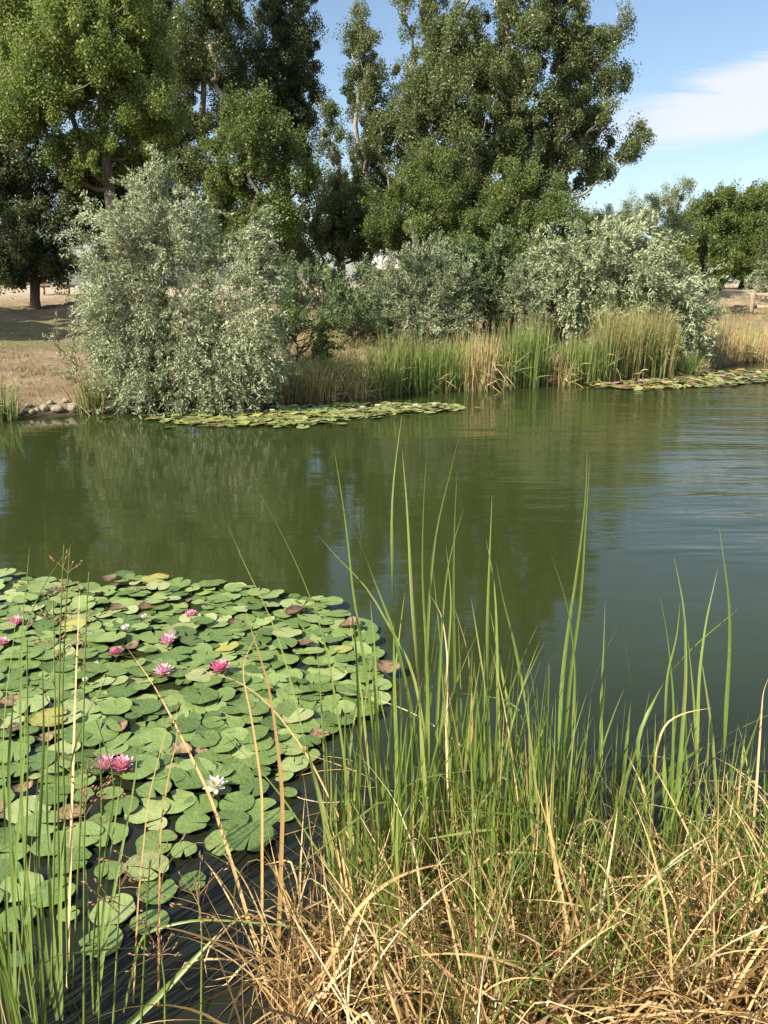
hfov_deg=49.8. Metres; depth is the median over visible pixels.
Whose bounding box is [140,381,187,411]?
cattail clump
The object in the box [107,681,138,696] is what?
lily pad
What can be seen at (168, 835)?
lily pad
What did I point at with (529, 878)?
cattail plant
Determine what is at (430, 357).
cattail clump
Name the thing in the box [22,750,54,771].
lily pad
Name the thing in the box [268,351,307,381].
cattail clump
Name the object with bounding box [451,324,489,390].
cattail clump
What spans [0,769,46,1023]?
cattail plant
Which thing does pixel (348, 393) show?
cattail clump
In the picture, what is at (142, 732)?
lily pad
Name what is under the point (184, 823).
lily pad
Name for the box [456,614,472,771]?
dead reed leaf
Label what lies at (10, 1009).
cattail plant
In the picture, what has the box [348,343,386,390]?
cattail clump
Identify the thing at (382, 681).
lily pad
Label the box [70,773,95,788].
lily pad
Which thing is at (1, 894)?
lily pad
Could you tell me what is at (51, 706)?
lily pad
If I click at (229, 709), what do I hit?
lily pad
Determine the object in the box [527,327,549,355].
cattail clump
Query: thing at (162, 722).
lily pad
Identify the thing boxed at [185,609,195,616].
water lily
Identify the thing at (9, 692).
lily pad
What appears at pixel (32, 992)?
cattail plant
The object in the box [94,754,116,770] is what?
water lily
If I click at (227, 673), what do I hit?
lily pad
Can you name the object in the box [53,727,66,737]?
lily pad
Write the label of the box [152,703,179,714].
lily pad
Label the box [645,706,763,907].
cattail plant
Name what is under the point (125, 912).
lily pad
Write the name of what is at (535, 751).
cattail plant
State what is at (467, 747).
cattail plant
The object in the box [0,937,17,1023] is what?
cattail plant
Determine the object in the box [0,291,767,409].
bank grass
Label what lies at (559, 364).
cattail clump
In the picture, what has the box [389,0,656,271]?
poplar tree
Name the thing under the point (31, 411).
shore stone
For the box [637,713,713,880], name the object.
cattail plant
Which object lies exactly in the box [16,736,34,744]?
lily pad
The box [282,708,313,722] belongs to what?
lily pad
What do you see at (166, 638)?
water lily
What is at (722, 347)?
cattail clump
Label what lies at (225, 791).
lily pad
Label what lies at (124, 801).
lily pad
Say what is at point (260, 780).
dead reed leaf
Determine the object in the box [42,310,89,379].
young willow
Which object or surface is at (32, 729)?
lily pad
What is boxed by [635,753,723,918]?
cattail plant
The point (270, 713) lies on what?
lily pad
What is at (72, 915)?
lily pad
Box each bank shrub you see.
[270,306,345,362]
[320,252,402,344]
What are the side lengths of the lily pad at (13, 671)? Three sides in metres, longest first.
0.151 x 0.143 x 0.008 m
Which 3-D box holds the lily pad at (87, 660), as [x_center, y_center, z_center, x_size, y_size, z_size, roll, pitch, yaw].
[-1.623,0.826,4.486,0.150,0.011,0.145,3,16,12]
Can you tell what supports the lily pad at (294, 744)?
on the lily pad at (283, 731)
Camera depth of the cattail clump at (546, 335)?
17.52 m
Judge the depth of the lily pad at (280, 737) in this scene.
3.77 m
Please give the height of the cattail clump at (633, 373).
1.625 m
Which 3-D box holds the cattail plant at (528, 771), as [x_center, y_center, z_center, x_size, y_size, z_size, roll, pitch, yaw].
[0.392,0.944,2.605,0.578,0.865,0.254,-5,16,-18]
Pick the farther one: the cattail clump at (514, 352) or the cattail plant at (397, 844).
the cattail clump at (514, 352)
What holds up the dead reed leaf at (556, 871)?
on the ground at (18, 312)
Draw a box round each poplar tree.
[91,0,278,297]
[236,0,333,292]
[287,94,417,286]
[333,0,407,293]
[366,0,449,210]
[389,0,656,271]
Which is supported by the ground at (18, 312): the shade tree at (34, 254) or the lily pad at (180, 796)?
the shade tree at (34, 254)
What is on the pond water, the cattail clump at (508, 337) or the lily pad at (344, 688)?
the lily pad at (344, 688)
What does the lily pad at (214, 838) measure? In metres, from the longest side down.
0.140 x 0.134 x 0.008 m
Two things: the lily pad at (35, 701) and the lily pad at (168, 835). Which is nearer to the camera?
the lily pad at (168, 835)
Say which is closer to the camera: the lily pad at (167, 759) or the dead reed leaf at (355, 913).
the dead reed leaf at (355, 913)
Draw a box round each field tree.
[664,175,767,287]
[750,210,767,275]
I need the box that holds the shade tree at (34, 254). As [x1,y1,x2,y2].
[0,7,171,308]
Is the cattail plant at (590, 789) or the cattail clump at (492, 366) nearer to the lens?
the cattail plant at (590, 789)
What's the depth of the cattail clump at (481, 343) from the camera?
16.91 m
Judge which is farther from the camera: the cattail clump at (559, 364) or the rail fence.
the rail fence
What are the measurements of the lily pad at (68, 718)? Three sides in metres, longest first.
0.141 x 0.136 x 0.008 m
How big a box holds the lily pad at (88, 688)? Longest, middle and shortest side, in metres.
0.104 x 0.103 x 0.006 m
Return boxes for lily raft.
[102,401,479,428]
[566,368,767,389]
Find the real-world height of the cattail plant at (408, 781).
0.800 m
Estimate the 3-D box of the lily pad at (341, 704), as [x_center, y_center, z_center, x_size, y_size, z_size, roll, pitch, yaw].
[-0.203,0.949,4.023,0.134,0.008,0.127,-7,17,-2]
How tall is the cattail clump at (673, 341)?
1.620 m
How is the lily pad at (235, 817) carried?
on the pond water
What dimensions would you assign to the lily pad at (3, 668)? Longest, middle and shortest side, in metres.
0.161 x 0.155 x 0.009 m
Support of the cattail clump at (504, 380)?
on the ground at (18, 312)
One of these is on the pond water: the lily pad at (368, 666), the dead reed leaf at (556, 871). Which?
the lily pad at (368, 666)
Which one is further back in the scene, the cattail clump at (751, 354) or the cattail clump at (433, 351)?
the cattail clump at (751, 354)
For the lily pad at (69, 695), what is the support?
on the lily pad at (87, 696)
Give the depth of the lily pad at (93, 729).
3.79 m
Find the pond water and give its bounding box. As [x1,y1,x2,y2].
[0,360,767,1023]
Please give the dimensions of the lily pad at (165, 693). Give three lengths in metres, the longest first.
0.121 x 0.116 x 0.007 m
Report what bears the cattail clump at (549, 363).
on the ground at (18, 312)
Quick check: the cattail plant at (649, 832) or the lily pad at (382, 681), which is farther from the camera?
the lily pad at (382, 681)
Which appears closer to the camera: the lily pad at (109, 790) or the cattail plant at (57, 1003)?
the cattail plant at (57, 1003)
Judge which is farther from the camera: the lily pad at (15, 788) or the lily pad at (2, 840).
the lily pad at (15, 788)
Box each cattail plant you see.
[0,692,39,1000]
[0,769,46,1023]
[0,787,71,1023]
[0,882,15,1023]
[0,917,140,1023]
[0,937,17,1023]
[0,990,2,1023]
[3,547,69,1021]
[38,653,113,1020]
[76,725,139,1015]
[231,496,360,915]
[275,674,451,886]
[275,682,446,864]
[295,690,438,876]
[299,649,373,928]
[317,646,392,887]
[322,454,433,928]
[330,418,412,918]
[342,714,474,952]
[346,709,476,947]
[349,593,404,912]
[364,734,534,888]
[365,621,475,865]
[366,651,538,847]
[368,627,418,887]
[382,684,455,942]
[383,675,448,970]
[384,713,502,928]
[385,653,607,934]
[405,651,539,848]
[407,618,467,873]
[410,672,528,917]
[410,681,475,920]
[414,671,578,864]
[414,720,568,920]
[418,647,488,881]
[423,442,463,906]
[432,613,474,873]
[433,479,476,874]
[433,628,495,902]
[436,706,502,921]
[438,716,483,856]
[444,676,529,923]
[444,696,601,927]
[452,728,480,914]
[456,700,629,946]
[458,624,533,826]
[461,660,584,856]
[471,504,500,881]
[471,643,538,887]
[474,655,518,887]
[474,663,551,917]
[483,720,604,846]
[485,668,551,927]
[486,689,556,875]
[490,564,547,826]
[506,769,599,973]
[507,719,599,941]
[515,649,575,819]
[519,754,608,878]
[520,673,586,953]
[522,708,575,864]
[528,672,578,918]
[531,675,589,865]
[535,699,628,923]
[542,692,622,870]
[551,463,589,837]
[559,775,648,913]
[574,768,667,957]
[580,782,675,895]
[581,613,630,878]
[583,681,605,872]
[588,753,664,887]
[604,748,641,907]
[606,692,767,866]
[608,702,669,859]
[616,750,767,938]
[631,750,700,903]
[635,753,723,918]
[636,559,732,878]
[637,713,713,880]
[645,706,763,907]
[645,722,701,851]
[657,707,709,907]
[682,747,747,882]
[688,570,717,875]
[690,724,763,856]
[698,770,764,926]
[700,529,749,881]
[704,733,754,845]
[719,706,767,900]
[722,725,767,885]
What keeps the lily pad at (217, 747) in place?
on the pond water
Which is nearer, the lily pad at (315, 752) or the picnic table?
the lily pad at (315, 752)
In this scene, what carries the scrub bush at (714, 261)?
on the ground at (18, 312)
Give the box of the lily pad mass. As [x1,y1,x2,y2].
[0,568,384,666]
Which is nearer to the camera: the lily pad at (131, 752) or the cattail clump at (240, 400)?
the lily pad at (131, 752)
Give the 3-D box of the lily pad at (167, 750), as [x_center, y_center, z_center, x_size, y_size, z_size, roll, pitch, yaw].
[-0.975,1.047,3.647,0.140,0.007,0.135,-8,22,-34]
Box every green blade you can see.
[0,985,32,1021]
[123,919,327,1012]
[125,925,225,1023]
[185,705,337,884]
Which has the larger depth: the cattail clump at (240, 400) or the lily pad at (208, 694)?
the cattail clump at (240, 400)
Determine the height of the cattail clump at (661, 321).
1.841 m
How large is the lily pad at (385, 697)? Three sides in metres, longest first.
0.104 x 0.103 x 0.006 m
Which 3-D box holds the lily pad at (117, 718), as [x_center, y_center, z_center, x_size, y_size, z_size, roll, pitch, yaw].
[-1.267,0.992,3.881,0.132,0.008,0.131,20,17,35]
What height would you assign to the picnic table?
0.815 m
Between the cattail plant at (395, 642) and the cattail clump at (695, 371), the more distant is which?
the cattail clump at (695, 371)
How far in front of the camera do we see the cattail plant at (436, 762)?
2.62 m
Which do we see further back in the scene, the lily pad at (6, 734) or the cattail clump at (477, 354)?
the cattail clump at (477, 354)
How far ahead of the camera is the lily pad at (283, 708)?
4.00 m
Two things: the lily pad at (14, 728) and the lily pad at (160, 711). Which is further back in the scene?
the lily pad at (160, 711)
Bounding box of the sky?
[0,0,767,284]
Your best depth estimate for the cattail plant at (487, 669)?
2.61 m
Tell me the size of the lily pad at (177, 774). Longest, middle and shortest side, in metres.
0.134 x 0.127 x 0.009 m
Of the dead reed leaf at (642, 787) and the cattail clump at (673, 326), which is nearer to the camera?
the dead reed leaf at (642, 787)
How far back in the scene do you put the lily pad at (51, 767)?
3.51 m
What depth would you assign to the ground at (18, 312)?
19.43 m
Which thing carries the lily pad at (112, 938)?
on the pond water
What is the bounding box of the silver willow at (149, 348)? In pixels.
[53,143,303,418]
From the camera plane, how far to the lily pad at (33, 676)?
4.37 m
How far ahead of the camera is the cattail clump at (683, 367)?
18.93 m
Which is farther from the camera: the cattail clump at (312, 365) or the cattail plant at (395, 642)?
the cattail clump at (312, 365)
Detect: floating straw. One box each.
[275,825,315,837]
[295,796,351,802]
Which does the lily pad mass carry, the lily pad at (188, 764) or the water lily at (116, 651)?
the water lily at (116, 651)
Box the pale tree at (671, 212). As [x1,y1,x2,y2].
[591,175,697,260]
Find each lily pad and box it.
[0,658,22,670]
[0,665,6,672]
[0,674,26,688]
[0,694,22,706]
[0,706,16,715]
[0,712,24,727]
[0,729,14,741]
[0,740,12,746]
[0,742,30,762]
[0,754,36,775]
[0,770,6,784]
[0,787,14,804]
[0,801,6,817]
[0,826,21,849]
[0,843,29,859]
[0,858,22,884]
[0,871,43,901]
[0,890,3,901]
[0,906,36,931]
[1,668,24,674]
[1,686,23,694]
[4,764,29,776]
[5,795,51,822]
[6,722,23,732]
[11,658,40,669]
[11,780,32,791]
[11,949,28,966]
[13,695,49,712]
[15,810,62,836]
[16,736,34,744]
[17,688,41,697]
[21,679,43,687]
[22,716,31,725]
[22,725,38,733]
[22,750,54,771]
[25,671,48,680]
[28,684,39,688]
[29,707,66,726]
[29,771,44,778]
[30,831,69,855]
[31,876,75,907]
[34,731,53,741]
[35,745,48,752]
[37,772,75,791]
[38,670,65,680]
[38,756,75,772]
[38,785,74,804]
[39,660,57,672]
[39,675,74,688]
[41,700,56,708]
[45,682,76,699]
[48,740,80,755]
[49,665,80,681]
[49,701,61,716]
[51,660,78,671]
[52,846,91,873]
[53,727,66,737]
[56,655,82,664]
[56,690,82,701]
[56,710,81,723]
[56,906,79,921]
[59,803,83,819]
[60,698,94,716]
[60,762,90,776]
[60,821,103,848]
[61,749,96,761]
[64,723,92,742]
[66,666,98,678]
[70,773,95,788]
[71,705,100,723]
[73,678,96,688]
[73,684,93,693]
[73,788,92,801]
[74,658,98,666]
[77,690,102,708]
[79,925,122,957]
[80,662,107,671]
[83,758,105,773]
[84,719,120,742]
[84,738,101,745]
[88,656,112,663]
[88,813,112,824]
[89,686,110,697]
[89,822,128,846]
[89,893,134,925]
[90,673,104,681]
[90,677,114,687]
[91,701,103,713]
[93,743,128,756]
[94,691,118,701]
[94,860,124,879]
[96,786,123,798]
[97,662,128,675]
[100,697,131,714]
[101,716,126,726]
[104,697,135,703]
[104,795,138,815]
[105,731,140,748]
[106,720,127,731]
[106,766,117,774]
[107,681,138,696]
[108,673,134,679]
[110,675,127,684]
[118,754,159,779]
[122,745,157,764]
[123,658,145,667]
[123,851,168,880]
[124,677,153,688]
[124,712,141,718]
[124,796,169,823]
[127,729,155,745]
[128,664,154,676]
[129,909,169,934]
[130,698,161,713]
[130,721,159,733]
[132,694,157,705]
[133,683,148,689]
[135,730,171,751]
[135,829,176,853]
[136,780,171,797]
[136,878,176,903]
[141,573,168,582]
[142,671,171,682]
[142,713,158,720]
[145,762,177,778]
[146,817,166,830]
[147,742,174,758]
[148,659,176,670]
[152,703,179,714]
[153,767,185,781]
[154,789,195,813]
[156,690,179,700]
[156,718,171,727]
[159,753,171,765]
[161,694,192,706]
[162,708,188,719]
[162,757,184,766]
[165,665,192,676]
[169,730,195,743]
[169,742,191,753]
[171,717,200,732]
[171,841,196,857]
[174,768,210,789]
[175,676,191,684]
[175,811,209,833]
[176,757,215,777]
[177,712,201,724]
[178,685,199,693]
[179,870,205,889]
[180,660,209,670]
[180,702,205,713]
[182,794,217,814]
[183,686,217,703]
[185,668,214,681]
[190,730,219,747]
[190,747,207,758]
[193,675,221,687]
[194,749,231,767]
[195,724,230,739]
[199,686,221,697]
[202,658,214,663]
[202,668,222,674]
[202,716,223,727]
[204,710,220,717]
[204,829,233,855]
[205,700,225,711]
[209,737,235,752]
[209,765,233,777]
[214,783,230,794]
[215,687,234,700]
[215,711,243,723]
[215,717,244,732]
[215,810,248,829]
[217,667,240,679]
[218,727,248,745]
[219,791,254,812]
[220,699,254,713]
[220,763,253,783]
[222,675,249,686]
[222,758,240,764]
[225,821,273,851]
[226,661,238,667]
[227,743,255,761]
[228,666,247,674]
[229,693,255,700]
[231,656,260,668]
[236,675,262,692]
[236,701,269,714]
[236,725,268,743]
[238,757,261,771]
[240,689,273,701]
[240,777,268,795]
[241,714,262,723]
[244,663,269,672]
[244,798,279,824]
[245,735,273,750]
[246,672,263,684]
[251,750,276,764]
[252,697,270,705]
[252,766,270,776]
[256,672,279,689]
[258,666,274,672]
[258,741,286,756]
[259,682,274,688]
[259,706,281,717]
[260,716,288,730]
[263,660,284,669]
[263,672,287,691]
[266,731,290,741]
[272,696,297,707]
[272,828,277,839]
[273,665,290,672]
[274,728,304,742]
[274,810,293,821]
[275,771,293,780]
[276,686,302,700]
[276,701,302,716]
[277,757,308,771]
[279,656,297,663]
[279,668,302,683]
[279,740,307,754]
[279,787,296,796]
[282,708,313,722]
[283,683,313,693]
[284,749,320,764]
[285,677,307,683]
[288,718,319,732]
[297,673,329,685]
[297,691,323,700]
[297,698,315,709]
[298,735,320,746]
[299,669,309,675]
[302,656,327,665]
[307,664,337,676]
[308,682,332,691]
[308,718,338,733]
[310,705,330,718]
[310,727,329,738]
[314,697,337,711]
[315,692,341,703]
[320,679,340,687]
[322,656,347,666]
[324,712,355,724]
[328,670,347,680]
[329,700,355,713]
[334,651,359,661]
[336,684,359,695]
[337,665,355,672]
[338,696,356,701]
[339,680,355,690]
[346,660,372,672]
[350,672,372,681]
[350,705,374,716]
[353,654,378,664]
[353,700,373,709]
[359,683,373,690]
[362,690,373,695]
[363,671,383,680]
[366,662,379,670]
[371,691,390,704]
[372,678,391,689]
[374,660,399,672]
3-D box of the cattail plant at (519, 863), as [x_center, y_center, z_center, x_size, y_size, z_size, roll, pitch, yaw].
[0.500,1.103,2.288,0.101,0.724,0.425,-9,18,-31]
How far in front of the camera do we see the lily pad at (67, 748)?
3.68 m
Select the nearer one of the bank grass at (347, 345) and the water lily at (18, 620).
the water lily at (18, 620)
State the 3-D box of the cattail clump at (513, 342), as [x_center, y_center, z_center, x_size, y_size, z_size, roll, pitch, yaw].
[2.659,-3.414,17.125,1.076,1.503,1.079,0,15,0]
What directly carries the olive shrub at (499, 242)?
on the ground at (18, 312)
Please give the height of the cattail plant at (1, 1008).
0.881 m
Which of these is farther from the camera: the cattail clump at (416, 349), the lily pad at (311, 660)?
the cattail clump at (416, 349)
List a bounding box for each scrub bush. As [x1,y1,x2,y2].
[278,218,348,309]
[346,231,452,307]
[468,222,576,309]
[668,234,733,312]
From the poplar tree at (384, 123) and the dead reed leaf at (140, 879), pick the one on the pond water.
the dead reed leaf at (140, 879)
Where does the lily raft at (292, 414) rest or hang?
on the pond water
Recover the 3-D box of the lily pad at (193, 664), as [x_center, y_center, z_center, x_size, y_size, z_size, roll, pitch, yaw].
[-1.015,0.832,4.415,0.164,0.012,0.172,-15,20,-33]
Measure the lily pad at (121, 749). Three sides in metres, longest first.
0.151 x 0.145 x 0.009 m
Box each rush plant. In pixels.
[18,640,28,1006]
[20,600,77,1004]
[44,548,84,988]
[47,545,76,974]
[65,740,127,1023]
[66,760,100,1023]
[72,572,108,989]
[81,857,142,1023]
[91,720,114,1009]
[98,828,186,1023]
[125,915,181,1023]
[160,850,228,1023]
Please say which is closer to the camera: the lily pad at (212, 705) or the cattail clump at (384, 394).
the lily pad at (212, 705)
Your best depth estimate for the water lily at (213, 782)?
3.35 m
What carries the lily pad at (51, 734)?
on the pond water
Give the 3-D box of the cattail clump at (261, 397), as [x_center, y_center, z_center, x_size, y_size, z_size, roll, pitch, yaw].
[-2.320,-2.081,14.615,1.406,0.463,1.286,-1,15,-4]
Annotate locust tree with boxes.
[357,144,482,302]
[431,153,601,270]
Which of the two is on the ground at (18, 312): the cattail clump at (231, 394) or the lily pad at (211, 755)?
the cattail clump at (231, 394)
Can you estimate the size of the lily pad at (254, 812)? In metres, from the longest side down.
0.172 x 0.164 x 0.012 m
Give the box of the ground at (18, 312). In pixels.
[0,284,767,1023]
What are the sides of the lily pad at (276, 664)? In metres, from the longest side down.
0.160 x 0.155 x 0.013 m
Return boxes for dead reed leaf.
[66,592,79,986]
[122,655,368,884]
[129,651,268,992]
[132,706,171,1002]
[157,710,176,1003]
[158,842,288,982]
[234,859,327,1023]
[243,602,283,964]
[243,629,262,955]
[305,863,447,1020]
[332,690,572,895]
[349,747,428,950]
[433,600,450,878]
[441,775,518,920]
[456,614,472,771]
[545,780,576,997]
[630,761,655,852]
[651,708,708,858]
[656,855,757,978]
[751,680,767,847]
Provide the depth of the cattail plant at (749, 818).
2.61 m
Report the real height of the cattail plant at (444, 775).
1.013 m
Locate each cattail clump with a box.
[0,375,30,420]
[0,377,28,421]
[53,369,112,415]
[73,359,158,413]
[73,362,143,412]
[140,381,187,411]
[156,390,196,411]
[162,377,206,407]
[211,387,250,405]
[228,389,251,406]
[231,387,285,404]
[262,360,324,403]
[263,356,309,403]
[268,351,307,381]
[271,361,309,396]
[272,355,336,395]
[282,357,327,384]
[283,356,339,403]
[286,350,337,379]
[290,358,346,401]
[296,351,353,372]
[297,347,362,402]
[310,351,358,389]
[312,360,356,389]
[322,362,367,384]
[326,354,367,371]
[326,356,381,399]
[330,356,375,397]
[333,352,375,374]
[333,358,377,390]
[345,352,400,398]
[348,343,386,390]
[354,345,409,400]
[363,336,392,365]
[371,329,407,378]
[373,329,414,394]
[378,328,412,358]
[388,327,458,385]
[390,336,438,393]
[391,345,414,388]
[394,333,426,362]
[406,346,451,393]
[409,324,455,393]
[415,335,449,389]
[417,337,445,364]
[427,329,464,371]
[427,342,464,392]
[429,335,459,363]
[432,332,485,391]
[435,341,473,376]
[446,334,471,371]
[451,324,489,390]
[451,325,501,375]
[455,342,498,390]
[459,330,495,374]
[467,317,509,387]
[468,326,498,362]
[470,325,513,390]
[474,327,525,383]
[476,338,531,389]
[479,328,508,359]
[486,315,531,388]
[495,321,533,351]
[502,311,536,378]
[504,328,542,386]
[507,318,533,352]
[507,318,557,387]
[511,320,566,381]
[512,315,551,368]
[523,315,568,385]
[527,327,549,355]
[528,311,554,357]
[531,336,587,385]
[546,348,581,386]
[552,329,584,385]
[553,333,576,363]
[557,342,595,377]
[565,331,599,383]
[567,327,608,380]
[575,330,610,383]
[583,332,625,380]
[584,290,632,358]
[586,296,627,381]
[596,308,632,378]
[597,313,650,379]
[603,302,649,364]
[608,318,656,377]
[613,315,666,379]
[619,300,672,344]
[620,301,665,377]
[621,294,672,376]
[621,302,657,370]
[631,305,674,345]
[634,297,678,348]
[634,313,680,378]
[647,313,686,378]
[652,311,689,373]
[653,310,695,369]
[668,348,703,374]
[676,352,706,368]
[677,352,711,375]
[710,325,751,359]
[716,313,749,343]
[716,331,750,354]
[717,328,760,356]
[725,329,760,360]
[730,319,765,340]
[734,323,763,361]
[742,327,766,350]
[744,324,767,362]
[754,316,767,352]
[757,334,767,359]
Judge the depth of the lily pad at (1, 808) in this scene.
3.26 m
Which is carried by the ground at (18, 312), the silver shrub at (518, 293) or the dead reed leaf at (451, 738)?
the silver shrub at (518, 293)
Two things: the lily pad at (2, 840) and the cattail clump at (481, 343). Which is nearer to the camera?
the lily pad at (2, 840)
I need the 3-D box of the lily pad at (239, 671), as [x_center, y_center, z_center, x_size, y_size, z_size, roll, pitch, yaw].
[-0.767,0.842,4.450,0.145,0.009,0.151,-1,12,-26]
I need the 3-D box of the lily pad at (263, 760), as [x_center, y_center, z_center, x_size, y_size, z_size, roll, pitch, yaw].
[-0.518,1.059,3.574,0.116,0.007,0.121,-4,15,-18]
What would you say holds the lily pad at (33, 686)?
on the pond water
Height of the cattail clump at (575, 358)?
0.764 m
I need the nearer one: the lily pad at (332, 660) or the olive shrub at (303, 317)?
the lily pad at (332, 660)
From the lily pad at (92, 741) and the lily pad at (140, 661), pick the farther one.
the lily pad at (140, 661)
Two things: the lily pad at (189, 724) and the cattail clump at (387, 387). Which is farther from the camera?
the cattail clump at (387, 387)
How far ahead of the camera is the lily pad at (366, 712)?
3.97 m
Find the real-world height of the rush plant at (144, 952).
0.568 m
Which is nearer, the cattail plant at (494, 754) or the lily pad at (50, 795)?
the cattail plant at (494, 754)
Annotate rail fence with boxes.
[748,292,767,315]
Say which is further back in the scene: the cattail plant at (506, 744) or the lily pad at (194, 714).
the lily pad at (194, 714)
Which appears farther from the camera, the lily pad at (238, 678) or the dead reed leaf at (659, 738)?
the lily pad at (238, 678)
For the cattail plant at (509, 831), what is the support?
on the pond water
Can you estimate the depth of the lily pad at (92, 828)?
3.10 m
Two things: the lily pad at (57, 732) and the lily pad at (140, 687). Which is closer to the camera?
the lily pad at (57, 732)
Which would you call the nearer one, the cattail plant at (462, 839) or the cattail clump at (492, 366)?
the cattail plant at (462, 839)
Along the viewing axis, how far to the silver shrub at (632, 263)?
19.89 m
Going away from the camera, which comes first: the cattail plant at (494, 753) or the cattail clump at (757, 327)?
the cattail plant at (494, 753)
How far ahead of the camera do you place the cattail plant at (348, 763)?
2.78 m
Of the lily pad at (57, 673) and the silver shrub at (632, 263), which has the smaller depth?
the lily pad at (57, 673)
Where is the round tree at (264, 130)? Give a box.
[198,73,337,307]
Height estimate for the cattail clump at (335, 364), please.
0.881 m
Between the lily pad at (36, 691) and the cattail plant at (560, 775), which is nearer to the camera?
the cattail plant at (560, 775)
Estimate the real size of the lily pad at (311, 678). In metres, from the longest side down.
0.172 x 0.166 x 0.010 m
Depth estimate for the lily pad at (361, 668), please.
4.47 m
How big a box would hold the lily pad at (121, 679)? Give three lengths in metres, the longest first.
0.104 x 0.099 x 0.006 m
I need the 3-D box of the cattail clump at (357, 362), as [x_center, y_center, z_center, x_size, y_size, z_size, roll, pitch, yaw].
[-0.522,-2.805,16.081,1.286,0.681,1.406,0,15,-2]
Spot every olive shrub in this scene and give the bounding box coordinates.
[272,251,391,335]
[450,223,521,336]
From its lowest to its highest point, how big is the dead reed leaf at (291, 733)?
0.894 m
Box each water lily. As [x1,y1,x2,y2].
[0,636,8,644]
[6,615,24,625]
[82,676,88,684]
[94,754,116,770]
[107,646,123,655]
[110,754,132,773]
[120,624,129,631]
[141,614,146,620]
[152,663,172,677]
[159,633,174,644]
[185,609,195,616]
[202,775,227,796]
[208,659,230,672]
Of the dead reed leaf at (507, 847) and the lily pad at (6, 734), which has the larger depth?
the lily pad at (6, 734)
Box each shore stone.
[28,409,35,413]
[39,404,48,411]
[50,405,63,411]
[67,402,78,411]
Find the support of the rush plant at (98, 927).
on the ground at (18, 312)
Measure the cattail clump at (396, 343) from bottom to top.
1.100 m
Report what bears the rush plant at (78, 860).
on the ground at (18, 312)
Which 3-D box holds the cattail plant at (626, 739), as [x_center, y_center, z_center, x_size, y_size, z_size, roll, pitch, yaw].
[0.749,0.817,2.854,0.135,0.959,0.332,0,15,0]
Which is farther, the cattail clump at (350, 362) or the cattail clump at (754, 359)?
the cattail clump at (754, 359)
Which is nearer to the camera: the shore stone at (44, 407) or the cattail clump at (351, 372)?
the shore stone at (44, 407)
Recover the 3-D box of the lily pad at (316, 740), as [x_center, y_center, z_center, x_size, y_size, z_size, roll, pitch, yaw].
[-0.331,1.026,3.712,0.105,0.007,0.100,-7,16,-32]
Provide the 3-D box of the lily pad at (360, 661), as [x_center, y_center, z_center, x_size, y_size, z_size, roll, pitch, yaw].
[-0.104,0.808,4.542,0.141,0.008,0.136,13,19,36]
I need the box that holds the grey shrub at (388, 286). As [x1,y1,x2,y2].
[354,220,491,346]
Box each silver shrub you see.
[489,248,553,339]
[497,206,736,362]
[741,260,767,302]
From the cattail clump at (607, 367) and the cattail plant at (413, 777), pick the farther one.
the cattail clump at (607, 367)
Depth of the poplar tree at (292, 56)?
32.03 m
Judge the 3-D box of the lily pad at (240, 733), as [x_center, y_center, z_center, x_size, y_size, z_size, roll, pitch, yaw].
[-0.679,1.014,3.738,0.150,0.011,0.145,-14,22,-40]
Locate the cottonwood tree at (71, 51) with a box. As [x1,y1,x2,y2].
[0,0,207,303]
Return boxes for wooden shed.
[371,256,407,288]
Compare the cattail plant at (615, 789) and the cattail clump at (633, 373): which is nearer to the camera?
the cattail plant at (615, 789)
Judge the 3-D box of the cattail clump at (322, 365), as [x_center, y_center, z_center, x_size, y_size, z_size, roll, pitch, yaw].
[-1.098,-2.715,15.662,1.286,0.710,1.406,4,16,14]
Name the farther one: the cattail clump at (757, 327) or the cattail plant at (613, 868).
the cattail clump at (757, 327)
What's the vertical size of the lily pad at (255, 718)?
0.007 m
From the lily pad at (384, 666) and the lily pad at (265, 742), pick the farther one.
the lily pad at (384, 666)
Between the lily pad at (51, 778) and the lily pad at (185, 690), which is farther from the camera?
the lily pad at (185, 690)
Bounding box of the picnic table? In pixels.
[40,278,77,294]
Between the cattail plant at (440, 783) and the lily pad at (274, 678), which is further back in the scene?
the lily pad at (274, 678)
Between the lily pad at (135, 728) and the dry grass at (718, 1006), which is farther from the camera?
the lily pad at (135, 728)
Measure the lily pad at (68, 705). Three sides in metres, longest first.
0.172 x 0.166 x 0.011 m
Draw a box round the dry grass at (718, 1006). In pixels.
[85,758,767,1023]
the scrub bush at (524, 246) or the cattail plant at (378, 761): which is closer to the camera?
the cattail plant at (378, 761)
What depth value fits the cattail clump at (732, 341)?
22.07 m
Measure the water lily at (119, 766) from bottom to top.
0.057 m
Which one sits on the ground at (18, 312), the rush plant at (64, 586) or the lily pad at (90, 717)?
the rush plant at (64, 586)
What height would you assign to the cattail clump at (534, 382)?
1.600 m
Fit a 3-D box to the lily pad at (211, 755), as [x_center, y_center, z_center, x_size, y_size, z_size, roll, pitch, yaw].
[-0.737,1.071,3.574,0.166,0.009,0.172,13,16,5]
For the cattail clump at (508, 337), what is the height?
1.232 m
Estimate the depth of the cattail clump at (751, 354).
22.07 m
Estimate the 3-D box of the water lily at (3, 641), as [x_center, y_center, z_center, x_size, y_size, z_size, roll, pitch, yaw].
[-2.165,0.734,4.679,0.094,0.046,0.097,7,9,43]

